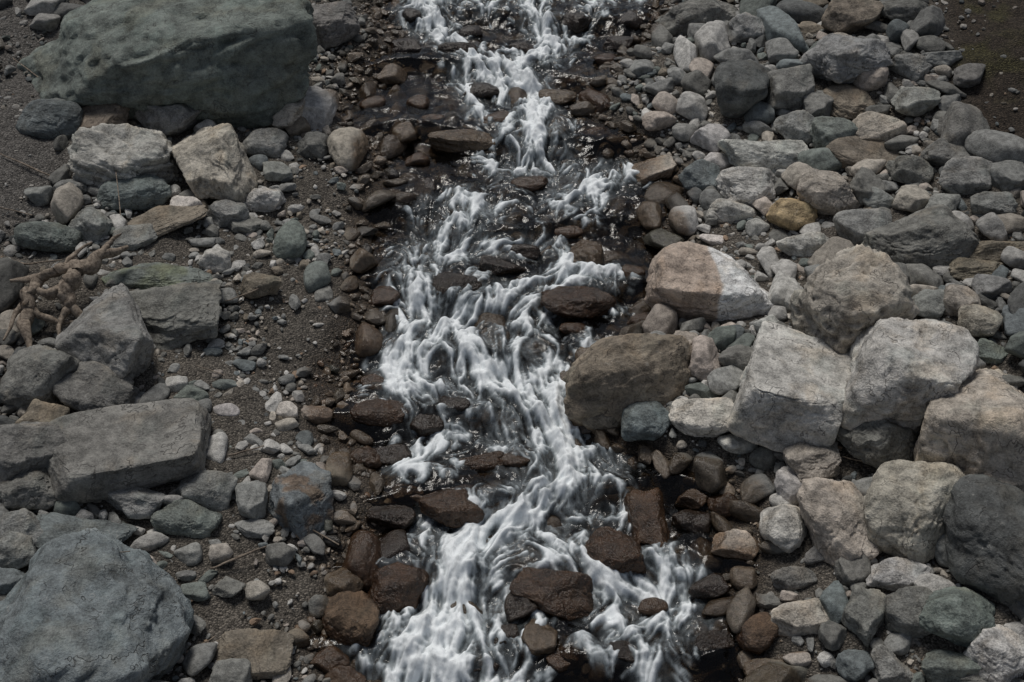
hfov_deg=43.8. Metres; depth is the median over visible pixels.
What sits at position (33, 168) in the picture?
twig
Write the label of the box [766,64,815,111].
river rock
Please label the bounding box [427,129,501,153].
wet river rock
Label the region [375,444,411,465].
wet river rock
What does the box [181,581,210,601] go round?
river rock
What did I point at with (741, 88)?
boulder
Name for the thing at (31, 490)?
boulder
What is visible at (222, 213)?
river rock
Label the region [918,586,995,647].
boulder
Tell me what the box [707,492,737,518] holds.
river rock
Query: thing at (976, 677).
river rock
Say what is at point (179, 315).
boulder
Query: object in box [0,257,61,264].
twig
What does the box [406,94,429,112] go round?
wet river rock
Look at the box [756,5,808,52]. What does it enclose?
river rock
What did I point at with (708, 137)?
river rock
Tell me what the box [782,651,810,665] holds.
river rock
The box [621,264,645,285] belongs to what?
wet river rock
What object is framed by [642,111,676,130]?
river rock
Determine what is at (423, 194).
streambed cobbles
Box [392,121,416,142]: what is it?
wet river rock
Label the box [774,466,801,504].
river rock
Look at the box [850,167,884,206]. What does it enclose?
river rock
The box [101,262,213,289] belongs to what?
boulder
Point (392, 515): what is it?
wet river rock
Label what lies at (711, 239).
river rock
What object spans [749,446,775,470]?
river rock
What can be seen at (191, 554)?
river rock
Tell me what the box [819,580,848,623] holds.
river rock
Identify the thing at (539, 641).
wet river rock
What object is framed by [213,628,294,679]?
boulder
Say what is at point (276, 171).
river rock
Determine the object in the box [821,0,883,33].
boulder
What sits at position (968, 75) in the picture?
river rock
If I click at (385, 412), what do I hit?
wet river rock
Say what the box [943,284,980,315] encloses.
river rock
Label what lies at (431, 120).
wet river rock
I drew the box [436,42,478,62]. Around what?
wet river rock
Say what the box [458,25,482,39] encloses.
wet river rock
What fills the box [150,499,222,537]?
boulder
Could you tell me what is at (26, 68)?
twig
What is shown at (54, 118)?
boulder
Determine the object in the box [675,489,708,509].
wet river rock
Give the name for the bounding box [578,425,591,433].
wet river rock
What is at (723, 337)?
river rock
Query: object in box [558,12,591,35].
wet river rock
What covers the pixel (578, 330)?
wet river rock
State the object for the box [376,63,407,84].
wet river rock
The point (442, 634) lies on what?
stream water
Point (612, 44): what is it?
wet river rock
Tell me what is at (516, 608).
wet river rock
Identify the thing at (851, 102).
boulder
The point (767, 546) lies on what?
river rock
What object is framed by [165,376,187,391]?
river rock
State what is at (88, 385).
boulder
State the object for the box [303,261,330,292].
river rock
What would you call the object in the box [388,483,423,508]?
wet river rock
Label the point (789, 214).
river rock
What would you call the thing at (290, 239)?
river rock
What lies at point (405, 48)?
wet river rock
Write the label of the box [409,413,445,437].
wet river rock
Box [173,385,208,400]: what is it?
river rock
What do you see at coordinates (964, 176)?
boulder
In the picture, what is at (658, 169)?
river rock
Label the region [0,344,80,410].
boulder
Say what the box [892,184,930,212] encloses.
river rock
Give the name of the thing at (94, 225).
river rock
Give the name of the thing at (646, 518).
wet river rock
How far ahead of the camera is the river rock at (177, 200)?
11.16 m
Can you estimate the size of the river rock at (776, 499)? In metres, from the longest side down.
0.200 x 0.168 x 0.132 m
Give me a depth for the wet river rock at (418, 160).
12.12 m
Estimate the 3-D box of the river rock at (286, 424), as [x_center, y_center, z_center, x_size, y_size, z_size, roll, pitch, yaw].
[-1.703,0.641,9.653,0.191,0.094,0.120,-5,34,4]
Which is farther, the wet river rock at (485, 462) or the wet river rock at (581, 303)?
the wet river rock at (581, 303)
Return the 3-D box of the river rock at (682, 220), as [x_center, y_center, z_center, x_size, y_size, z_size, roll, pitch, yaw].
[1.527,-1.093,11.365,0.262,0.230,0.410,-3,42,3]
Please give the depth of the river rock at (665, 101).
12.34 m
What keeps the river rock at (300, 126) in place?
on the ground
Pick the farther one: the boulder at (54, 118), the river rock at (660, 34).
the river rock at (660, 34)
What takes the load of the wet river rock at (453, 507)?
on the ground
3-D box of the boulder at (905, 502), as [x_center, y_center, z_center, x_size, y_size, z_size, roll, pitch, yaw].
[2.770,1.163,8.741,0.681,0.599,0.769,13,52,24]
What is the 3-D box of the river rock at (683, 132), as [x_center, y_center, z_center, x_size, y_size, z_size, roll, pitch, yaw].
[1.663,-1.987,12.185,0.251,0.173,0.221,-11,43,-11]
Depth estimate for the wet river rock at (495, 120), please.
12.53 m
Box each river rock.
[0,531,36,569]
[0,568,24,594]
[23,185,53,205]
[53,179,86,192]
[68,207,112,244]
[110,223,157,250]
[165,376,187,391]
[170,195,202,225]
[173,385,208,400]
[174,542,202,565]
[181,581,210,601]
[198,246,230,273]
[206,199,249,227]
[206,432,227,462]
[208,543,232,563]
[208,658,251,681]
[212,379,236,389]
[212,576,245,597]
[213,403,239,415]
[220,287,238,303]
[228,216,262,232]
[234,519,274,538]
[235,480,267,519]
[239,272,281,298]
[242,128,288,157]
[244,188,285,212]
[245,580,269,599]
[249,154,267,170]
[249,458,272,482]
[263,161,292,180]
[265,542,295,566]
[272,220,306,258]
[274,418,298,430]
[276,401,297,418]
[285,116,310,136]
[288,627,310,647]
[296,131,328,158]
[301,406,332,424]
[302,86,338,129]
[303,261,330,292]
[308,594,328,618]
[310,646,349,673]
[324,567,363,595]
[325,451,352,486]
[325,665,366,681]
[327,127,368,171]
[328,296,350,313]
[342,530,380,591]
[350,398,414,427]
[350,446,384,469]
[355,322,383,357]
[359,96,385,112]
[360,374,389,392]
[365,501,415,528]
[367,561,429,618]
[370,286,399,307]
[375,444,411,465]
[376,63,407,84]
[384,338,403,356]
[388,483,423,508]
[390,37,421,60]
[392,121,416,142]
[401,8,421,23]
[405,152,430,168]
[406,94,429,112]
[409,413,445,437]
[415,461,448,478]
[416,114,445,126]
[419,484,486,527]
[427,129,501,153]
[431,272,485,302]
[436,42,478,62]
[437,396,469,417]
[448,451,503,474]
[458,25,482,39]
[460,82,499,100]
[469,655,500,676]
[477,110,515,129]
[479,255,526,278]
[486,624,519,646]
[492,5,512,19]
[502,453,530,471]
[504,244,540,260]
[504,591,537,623]
[509,41,535,55]
[509,175,547,193]
[509,567,598,625]
[521,618,557,661]
[538,89,576,106]
[540,286,616,319]
[546,645,579,674]
[553,225,583,239]
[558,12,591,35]
[559,322,589,338]
[569,239,603,271]
[577,88,611,113]
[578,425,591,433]
[581,126,611,139]
[581,414,618,433]
[581,526,645,578]
[591,478,625,494]
[594,53,617,66]
[600,35,634,53]
[603,640,650,664]
[617,9,643,32]
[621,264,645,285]
[621,401,670,441]
[622,487,669,553]
[626,312,649,325]
[630,59,653,76]
[631,155,676,187]
[638,597,668,615]
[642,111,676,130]
[651,22,672,46]
[652,91,677,113]
[668,205,698,235]
[671,509,711,538]
[672,123,697,141]
[674,330,698,344]
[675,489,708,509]
[678,159,719,190]
[687,629,735,657]
[688,335,720,381]
[688,573,729,598]
[690,123,731,151]
[699,234,723,244]
[704,152,730,170]
[706,198,756,223]
[707,325,735,350]
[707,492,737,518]
[711,529,758,561]
[717,434,757,453]
[718,345,752,370]
[726,12,764,43]
[735,612,778,654]
[743,658,784,675]
[744,101,774,124]
[745,218,769,236]
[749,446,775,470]
[753,314,778,332]
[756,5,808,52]
[759,504,806,552]
[759,540,783,553]
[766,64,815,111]
[766,198,817,230]
[768,271,802,310]
[769,493,796,506]
[770,566,817,590]
[773,110,814,145]
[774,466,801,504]
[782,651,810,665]
[802,91,833,116]
[803,545,824,564]
[810,116,857,147]
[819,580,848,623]
[833,554,870,586]
[835,649,874,681]
[841,585,885,647]
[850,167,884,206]
[853,67,888,90]
[862,187,893,207]
[871,644,913,681]
[881,0,928,22]
[885,155,935,183]
[888,53,932,80]
[890,87,940,116]
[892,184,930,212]
[911,289,945,318]
[913,573,956,591]
[920,138,974,165]
[921,50,962,66]
[923,193,960,210]
[934,533,948,567]
[936,101,989,145]
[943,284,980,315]
[953,63,985,87]
[957,304,1002,337]
[959,672,987,681]
[970,191,1017,214]
[971,274,1012,299]
[978,338,1007,363]
[989,160,1023,191]
[1001,305,1023,336]
[1002,374,1023,387]
[1008,600,1023,619]
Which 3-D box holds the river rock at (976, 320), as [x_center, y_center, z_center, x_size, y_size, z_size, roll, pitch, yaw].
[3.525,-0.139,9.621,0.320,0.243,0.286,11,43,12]
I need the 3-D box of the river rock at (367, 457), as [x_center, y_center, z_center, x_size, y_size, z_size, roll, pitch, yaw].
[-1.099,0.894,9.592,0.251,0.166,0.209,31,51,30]
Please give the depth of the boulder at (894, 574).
8.43 m
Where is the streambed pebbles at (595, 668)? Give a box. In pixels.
[349,0,724,681]
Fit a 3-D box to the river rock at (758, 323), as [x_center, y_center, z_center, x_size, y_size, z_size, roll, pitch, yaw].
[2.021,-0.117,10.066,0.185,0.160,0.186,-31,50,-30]
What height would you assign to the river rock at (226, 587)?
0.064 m
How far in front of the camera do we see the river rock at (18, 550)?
8.51 m
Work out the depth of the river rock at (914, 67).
12.01 m
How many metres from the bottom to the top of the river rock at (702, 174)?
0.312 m
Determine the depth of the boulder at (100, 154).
11.32 m
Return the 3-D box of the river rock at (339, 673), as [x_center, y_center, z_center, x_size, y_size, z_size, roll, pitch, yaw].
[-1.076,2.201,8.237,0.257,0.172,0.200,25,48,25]
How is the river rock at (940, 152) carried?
on the ground
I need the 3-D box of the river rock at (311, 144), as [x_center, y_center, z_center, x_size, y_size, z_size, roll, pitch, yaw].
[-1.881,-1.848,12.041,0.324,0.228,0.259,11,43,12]
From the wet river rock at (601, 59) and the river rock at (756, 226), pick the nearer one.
the river rock at (756, 226)
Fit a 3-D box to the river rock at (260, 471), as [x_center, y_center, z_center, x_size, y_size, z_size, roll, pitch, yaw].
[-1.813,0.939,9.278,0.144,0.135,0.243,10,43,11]
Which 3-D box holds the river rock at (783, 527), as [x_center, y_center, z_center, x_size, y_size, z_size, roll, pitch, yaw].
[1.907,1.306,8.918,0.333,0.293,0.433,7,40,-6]
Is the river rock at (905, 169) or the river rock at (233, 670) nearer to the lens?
the river rock at (233, 670)
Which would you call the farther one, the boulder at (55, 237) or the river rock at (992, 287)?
the boulder at (55, 237)
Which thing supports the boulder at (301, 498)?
on the ground
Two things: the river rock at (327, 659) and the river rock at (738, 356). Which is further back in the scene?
the river rock at (738, 356)
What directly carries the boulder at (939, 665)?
on the ground
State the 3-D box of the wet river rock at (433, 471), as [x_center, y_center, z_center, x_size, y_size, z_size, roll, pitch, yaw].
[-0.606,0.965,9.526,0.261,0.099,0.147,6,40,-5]
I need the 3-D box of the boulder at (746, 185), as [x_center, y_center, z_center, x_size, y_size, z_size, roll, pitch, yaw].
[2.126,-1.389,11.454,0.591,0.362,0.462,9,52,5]
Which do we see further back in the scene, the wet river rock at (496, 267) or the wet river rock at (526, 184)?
the wet river rock at (526, 184)
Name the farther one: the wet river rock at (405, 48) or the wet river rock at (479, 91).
the wet river rock at (405, 48)
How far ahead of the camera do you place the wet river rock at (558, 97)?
12.82 m
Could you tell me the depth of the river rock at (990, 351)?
9.42 m
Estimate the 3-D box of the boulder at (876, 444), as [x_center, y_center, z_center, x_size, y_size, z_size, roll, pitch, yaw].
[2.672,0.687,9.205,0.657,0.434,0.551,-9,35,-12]
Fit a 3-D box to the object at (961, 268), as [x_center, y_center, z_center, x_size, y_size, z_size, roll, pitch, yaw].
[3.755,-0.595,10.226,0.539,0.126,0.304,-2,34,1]
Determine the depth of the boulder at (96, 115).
11.87 m
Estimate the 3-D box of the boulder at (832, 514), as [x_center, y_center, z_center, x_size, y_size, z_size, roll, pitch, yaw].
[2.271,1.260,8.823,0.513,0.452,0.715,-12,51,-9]
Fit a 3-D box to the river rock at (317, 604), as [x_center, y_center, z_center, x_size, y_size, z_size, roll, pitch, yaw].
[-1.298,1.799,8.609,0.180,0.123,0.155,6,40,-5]
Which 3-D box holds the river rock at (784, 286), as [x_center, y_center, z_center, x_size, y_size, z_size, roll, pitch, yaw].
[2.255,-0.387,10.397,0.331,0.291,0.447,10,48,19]
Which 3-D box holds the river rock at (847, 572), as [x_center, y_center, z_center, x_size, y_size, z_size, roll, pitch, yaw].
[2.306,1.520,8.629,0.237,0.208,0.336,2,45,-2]
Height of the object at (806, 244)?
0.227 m
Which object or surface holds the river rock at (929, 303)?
on the ground
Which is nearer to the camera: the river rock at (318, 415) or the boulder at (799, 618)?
the boulder at (799, 618)
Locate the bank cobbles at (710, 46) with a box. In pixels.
[0,0,1023,681]
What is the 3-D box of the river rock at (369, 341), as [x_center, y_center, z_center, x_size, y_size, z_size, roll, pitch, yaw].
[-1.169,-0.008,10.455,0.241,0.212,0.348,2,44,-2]
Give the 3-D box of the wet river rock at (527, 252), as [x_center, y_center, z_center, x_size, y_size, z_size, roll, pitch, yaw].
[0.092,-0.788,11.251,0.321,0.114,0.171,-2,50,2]
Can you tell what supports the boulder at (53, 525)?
on the ground
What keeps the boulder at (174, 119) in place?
on the ground
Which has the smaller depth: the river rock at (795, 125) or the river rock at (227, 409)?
the river rock at (227, 409)
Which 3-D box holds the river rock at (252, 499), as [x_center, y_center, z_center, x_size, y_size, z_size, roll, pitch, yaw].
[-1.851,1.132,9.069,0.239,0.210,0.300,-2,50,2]
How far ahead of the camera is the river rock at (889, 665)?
8.02 m
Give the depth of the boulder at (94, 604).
7.87 m
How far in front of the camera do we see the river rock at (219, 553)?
8.69 m
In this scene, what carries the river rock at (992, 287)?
on the ground
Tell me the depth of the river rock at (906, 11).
12.57 m
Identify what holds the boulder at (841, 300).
on the ground
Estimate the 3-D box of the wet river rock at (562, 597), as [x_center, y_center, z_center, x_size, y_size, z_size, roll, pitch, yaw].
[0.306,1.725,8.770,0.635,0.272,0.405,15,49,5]
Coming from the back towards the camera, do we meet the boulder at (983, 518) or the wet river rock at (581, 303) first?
the wet river rock at (581, 303)
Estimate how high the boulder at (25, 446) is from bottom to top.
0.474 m
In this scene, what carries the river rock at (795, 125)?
on the ground
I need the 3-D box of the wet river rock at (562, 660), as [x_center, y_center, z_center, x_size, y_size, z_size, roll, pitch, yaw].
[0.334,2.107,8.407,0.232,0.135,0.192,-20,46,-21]
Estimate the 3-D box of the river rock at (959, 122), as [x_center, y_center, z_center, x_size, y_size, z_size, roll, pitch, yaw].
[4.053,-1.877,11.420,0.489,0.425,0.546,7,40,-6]
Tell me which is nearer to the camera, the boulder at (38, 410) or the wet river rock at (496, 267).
the boulder at (38, 410)
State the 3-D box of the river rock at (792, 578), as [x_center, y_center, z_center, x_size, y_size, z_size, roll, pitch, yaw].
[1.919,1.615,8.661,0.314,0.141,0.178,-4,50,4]
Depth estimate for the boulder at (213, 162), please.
11.32 m
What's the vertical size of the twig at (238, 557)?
0.048 m
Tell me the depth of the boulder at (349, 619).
8.44 m
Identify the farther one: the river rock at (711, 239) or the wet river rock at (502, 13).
the wet river rock at (502, 13)
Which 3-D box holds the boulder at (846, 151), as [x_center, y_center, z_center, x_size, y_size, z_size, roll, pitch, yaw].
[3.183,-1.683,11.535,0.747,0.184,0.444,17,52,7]
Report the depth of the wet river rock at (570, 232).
11.39 m
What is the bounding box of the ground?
[0,0,1023,681]
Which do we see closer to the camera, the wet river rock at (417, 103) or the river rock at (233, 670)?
the river rock at (233, 670)
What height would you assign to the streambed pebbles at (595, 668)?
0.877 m
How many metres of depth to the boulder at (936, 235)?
10.29 m
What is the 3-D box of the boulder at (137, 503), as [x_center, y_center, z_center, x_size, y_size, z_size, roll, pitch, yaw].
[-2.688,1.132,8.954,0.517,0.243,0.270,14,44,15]
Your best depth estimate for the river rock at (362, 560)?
8.84 m
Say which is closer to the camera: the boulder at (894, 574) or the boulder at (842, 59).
the boulder at (894, 574)
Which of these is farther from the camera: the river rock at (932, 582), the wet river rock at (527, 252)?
the wet river rock at (527, 252)
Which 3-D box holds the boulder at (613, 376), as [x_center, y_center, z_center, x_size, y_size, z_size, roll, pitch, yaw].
[0.903,0.251,9.889,1.107,0.604,0.767,-10,50,-4]
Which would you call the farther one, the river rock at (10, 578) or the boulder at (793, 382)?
the boulder at (793, 382)
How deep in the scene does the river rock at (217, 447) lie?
9.32 m
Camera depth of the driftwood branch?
10.05 m
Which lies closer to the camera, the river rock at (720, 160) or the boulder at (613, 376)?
the boulder at (613, 376)
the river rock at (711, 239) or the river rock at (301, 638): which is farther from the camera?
the river rock at (711, 239)
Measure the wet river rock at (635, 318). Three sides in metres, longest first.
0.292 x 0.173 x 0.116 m
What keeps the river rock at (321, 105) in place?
on the ground
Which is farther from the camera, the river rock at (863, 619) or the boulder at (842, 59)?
the boulder at (842, 59)
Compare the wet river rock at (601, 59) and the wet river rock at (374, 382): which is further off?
the wet river rock at (601, 59)
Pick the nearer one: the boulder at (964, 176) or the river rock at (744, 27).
the boulder at (964, 176)
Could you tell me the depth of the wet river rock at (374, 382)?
10.09 m
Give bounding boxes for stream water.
[352,0,704,681]
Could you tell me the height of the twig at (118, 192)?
0.064 m
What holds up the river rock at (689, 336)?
on the ground
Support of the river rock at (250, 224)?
on the ground
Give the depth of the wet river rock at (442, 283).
10.84 m
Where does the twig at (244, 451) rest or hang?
on the bank pebbles at (346, 520)
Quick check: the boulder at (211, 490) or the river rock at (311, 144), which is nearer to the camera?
the boulder at (211, 490)
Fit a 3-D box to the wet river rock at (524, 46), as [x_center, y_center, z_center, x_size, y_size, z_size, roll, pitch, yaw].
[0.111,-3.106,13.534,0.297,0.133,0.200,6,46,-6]
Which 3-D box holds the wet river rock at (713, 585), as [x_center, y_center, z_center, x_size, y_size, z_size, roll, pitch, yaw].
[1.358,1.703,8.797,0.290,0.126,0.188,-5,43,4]
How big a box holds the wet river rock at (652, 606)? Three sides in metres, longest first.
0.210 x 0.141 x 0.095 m
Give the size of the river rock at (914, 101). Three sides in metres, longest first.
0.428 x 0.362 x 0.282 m
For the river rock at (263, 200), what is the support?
on the ground
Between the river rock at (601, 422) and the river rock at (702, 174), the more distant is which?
the river rock at (702, 174)
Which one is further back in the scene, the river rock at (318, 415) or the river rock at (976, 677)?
the river rock at (318, 415)
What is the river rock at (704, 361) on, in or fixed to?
on the ground
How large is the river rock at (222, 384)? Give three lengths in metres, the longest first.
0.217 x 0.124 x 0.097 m
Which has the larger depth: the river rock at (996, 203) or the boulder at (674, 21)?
the boulder at (674, 21)
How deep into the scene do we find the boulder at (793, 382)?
9.20 m
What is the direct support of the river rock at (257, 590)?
on the ground
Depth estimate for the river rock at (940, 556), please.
8.52 m
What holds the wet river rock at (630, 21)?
on the ground
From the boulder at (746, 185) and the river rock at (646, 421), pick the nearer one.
the river rock at (646, 421)
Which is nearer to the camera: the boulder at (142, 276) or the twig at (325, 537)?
the twig at (325, 537)
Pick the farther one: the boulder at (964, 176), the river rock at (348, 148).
the river rock at (348, 148)
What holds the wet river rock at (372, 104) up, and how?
on the ground
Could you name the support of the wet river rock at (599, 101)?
on the ground
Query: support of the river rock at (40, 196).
on the ground
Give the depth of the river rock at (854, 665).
8.09 m
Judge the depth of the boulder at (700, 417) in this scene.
9.45 m
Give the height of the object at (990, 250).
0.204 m
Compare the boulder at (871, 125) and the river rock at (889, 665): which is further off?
the boulder at (871, 125)
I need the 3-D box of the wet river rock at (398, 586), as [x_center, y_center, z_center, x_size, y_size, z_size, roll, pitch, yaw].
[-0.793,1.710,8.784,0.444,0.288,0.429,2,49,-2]
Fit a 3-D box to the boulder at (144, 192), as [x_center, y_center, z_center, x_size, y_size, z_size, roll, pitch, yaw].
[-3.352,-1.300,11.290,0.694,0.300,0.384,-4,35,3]
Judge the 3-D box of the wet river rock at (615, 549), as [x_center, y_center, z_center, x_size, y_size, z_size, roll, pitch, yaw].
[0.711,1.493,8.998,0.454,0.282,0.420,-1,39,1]
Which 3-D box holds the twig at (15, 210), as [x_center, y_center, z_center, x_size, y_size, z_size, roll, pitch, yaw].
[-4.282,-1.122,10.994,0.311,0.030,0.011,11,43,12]
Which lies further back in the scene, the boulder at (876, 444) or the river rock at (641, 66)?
the river rock at (641, 66)
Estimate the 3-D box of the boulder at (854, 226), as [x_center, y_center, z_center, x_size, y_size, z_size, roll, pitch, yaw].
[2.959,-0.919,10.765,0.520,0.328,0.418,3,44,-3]
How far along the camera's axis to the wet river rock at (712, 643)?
8.44 m
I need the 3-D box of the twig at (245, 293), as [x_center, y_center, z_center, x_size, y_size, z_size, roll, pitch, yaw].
[-2.115,-0.430,10.510,0.545,0.042,0.066,-29,49,-28]
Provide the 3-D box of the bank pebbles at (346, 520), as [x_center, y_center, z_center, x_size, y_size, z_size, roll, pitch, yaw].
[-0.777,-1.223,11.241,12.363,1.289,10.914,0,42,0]
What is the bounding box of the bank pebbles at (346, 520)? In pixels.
[0,0,1023,681]
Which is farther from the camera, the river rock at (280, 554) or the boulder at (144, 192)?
the boulder at (144, 192)
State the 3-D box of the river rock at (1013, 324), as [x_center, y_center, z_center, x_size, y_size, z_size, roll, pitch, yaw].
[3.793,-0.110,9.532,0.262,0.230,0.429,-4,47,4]
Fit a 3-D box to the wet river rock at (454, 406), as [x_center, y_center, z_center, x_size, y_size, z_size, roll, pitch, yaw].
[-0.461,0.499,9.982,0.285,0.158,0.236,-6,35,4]
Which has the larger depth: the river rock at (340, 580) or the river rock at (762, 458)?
the river rock at (762, 458)
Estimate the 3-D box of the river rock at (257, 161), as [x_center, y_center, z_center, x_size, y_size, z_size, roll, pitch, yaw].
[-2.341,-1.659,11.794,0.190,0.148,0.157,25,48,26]
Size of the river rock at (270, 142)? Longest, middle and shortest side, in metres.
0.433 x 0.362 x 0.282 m
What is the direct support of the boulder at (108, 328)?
on the ground
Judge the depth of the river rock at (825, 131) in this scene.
11.61 m
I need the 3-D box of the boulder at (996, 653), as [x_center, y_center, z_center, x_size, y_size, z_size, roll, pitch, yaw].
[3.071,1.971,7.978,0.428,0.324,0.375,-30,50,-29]
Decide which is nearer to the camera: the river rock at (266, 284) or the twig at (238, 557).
the twig at (238, 557)
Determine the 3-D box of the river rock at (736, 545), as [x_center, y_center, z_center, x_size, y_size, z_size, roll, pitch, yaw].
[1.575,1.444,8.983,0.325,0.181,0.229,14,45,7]
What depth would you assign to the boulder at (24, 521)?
8.65 m
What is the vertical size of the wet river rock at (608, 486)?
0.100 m
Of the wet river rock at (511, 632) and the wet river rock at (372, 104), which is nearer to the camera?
the wet river rock at (511, 632)
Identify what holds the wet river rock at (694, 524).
on the ground
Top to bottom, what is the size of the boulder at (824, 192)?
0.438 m
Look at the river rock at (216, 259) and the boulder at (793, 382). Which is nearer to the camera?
the boulder at (793, 382)
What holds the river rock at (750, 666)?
on the ground
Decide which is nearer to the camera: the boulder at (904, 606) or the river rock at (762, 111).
the boulder at (904, 606)
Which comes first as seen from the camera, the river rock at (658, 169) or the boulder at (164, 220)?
the boulder at (164, 220)
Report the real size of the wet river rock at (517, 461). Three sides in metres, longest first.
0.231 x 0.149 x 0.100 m
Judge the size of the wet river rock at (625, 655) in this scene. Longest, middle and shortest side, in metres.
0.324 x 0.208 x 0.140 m
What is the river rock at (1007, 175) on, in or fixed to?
on the ground
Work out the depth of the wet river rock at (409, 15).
13.92 m
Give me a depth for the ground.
10.42 m
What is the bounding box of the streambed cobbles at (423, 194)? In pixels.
[357,0,735,681]
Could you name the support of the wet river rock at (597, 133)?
on the ground
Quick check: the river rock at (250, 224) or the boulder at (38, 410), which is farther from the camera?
the river rock at (250, 224)
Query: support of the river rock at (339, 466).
on the ground
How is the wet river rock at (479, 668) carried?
on the ground
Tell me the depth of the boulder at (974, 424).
8.66 m
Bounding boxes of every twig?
[0,153,49,175]
[0,207,31,214]
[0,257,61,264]
[13,58,37,76]
[115,170,120,214]
[210,546,266,569]
[225,276,280,301]
[228,445,263,455]
[313,530,338,544]
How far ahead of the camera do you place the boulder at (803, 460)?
9.07 m
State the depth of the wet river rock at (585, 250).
11.10 m
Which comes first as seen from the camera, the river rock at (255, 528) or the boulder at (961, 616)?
the boulder at (961, 616)
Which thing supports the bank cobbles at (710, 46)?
on the ground
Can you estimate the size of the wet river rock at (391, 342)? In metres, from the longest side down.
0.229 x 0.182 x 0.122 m
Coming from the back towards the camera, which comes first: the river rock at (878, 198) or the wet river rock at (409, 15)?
the wet river rock at (409, 15)
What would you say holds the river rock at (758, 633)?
on the ground
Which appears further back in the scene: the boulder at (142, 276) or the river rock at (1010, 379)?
the boulder at (142, 276)
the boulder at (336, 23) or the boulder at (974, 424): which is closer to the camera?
the boulder at (974, 424)
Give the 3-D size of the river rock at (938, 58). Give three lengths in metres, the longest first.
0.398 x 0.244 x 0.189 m
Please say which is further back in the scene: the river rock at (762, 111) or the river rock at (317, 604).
the river rock at (762, 111)
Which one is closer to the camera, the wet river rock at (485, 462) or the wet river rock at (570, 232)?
the wet river rock at (485, 462)
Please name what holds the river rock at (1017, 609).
on the ground
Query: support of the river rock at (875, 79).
on the ground
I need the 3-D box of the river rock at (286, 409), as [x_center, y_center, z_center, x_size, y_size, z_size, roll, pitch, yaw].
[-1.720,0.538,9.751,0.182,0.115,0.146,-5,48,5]
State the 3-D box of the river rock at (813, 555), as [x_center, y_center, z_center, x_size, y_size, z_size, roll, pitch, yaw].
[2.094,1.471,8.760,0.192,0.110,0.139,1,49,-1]
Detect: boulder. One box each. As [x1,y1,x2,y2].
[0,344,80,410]
[0,421,67,481]
[0,467,56,511]
[0,508,43,544]
[0,527,193,681]
[13,221,82,252]
[15,98,82,138]
[15,399,69,423]
[17,0,317,128]
[35,512,138,547]
[46,398,211,503]
[52,360,139,410]
[54,283,153,379]
[66,123,179,187]
[76,103,129,129]
[96,174,171,210]
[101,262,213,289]
[106,487,165,518]
[127,205,207,236]
[129,280,222,349]
[133,103,202,136]
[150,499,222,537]
[171,123,257,201]
[175,470,237,511]
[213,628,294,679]
[269,461,333,537]
[270,99,304,128]
[312,1,359,50]
[322,590,380,653]
[563,333,693,426]
[644,241,773,321]
[655,0,737,36]
[668,397,733,437]
[714,59,771,117]
[716,166,776,206]
[717,139,808,173]
[726,321,850,452]
[771,598,829,637]
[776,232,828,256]
[783,439,841,481]
[789,244,919,353]
[796,168,859,215]
[796,477,878,566]
[799,33,893,83]
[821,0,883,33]
[823,84,874,118]
[825,135,900,171]
[833,208,891,245]
[836,419,920,468]
[840,317,979,432]
[852,111,907,140]
[860,204,979,268]
[863,459,964,563]
[866,557,931,590]
[883,586,932,637]
[913,368,1023,491]
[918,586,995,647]
[921,649,981,681]
[938,157,992,194]
[942,474,1023,606]
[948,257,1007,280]
[963,624,1023,681]
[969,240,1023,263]
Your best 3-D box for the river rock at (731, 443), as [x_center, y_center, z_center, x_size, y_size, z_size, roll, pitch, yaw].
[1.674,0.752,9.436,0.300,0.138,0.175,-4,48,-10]
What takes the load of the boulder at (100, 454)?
on the ground
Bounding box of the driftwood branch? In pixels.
[3,233,128,347]
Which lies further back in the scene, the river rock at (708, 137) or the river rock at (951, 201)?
the river rock at (708, 137)
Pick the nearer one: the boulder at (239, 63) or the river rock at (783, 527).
the river rock at (783, 527)
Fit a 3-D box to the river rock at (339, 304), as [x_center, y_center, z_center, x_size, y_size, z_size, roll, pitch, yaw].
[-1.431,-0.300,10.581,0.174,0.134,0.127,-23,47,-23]
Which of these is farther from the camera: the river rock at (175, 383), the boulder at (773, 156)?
the boulder at (773, 156)
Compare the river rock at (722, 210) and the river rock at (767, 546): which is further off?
the river rock at (722, 210)
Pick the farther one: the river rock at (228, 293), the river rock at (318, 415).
the river rock at (228, 293)
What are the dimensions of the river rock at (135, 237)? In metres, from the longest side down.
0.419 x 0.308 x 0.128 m
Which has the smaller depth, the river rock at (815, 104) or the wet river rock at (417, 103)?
the river rock at (815, 104)
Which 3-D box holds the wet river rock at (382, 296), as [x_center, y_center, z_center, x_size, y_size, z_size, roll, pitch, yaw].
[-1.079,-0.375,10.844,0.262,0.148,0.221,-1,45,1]
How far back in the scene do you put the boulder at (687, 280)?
10.29 m
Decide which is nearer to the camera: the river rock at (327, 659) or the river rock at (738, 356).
the river rock at (327, 659)
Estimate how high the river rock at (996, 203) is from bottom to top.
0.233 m
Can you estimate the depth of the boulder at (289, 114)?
12.13 m

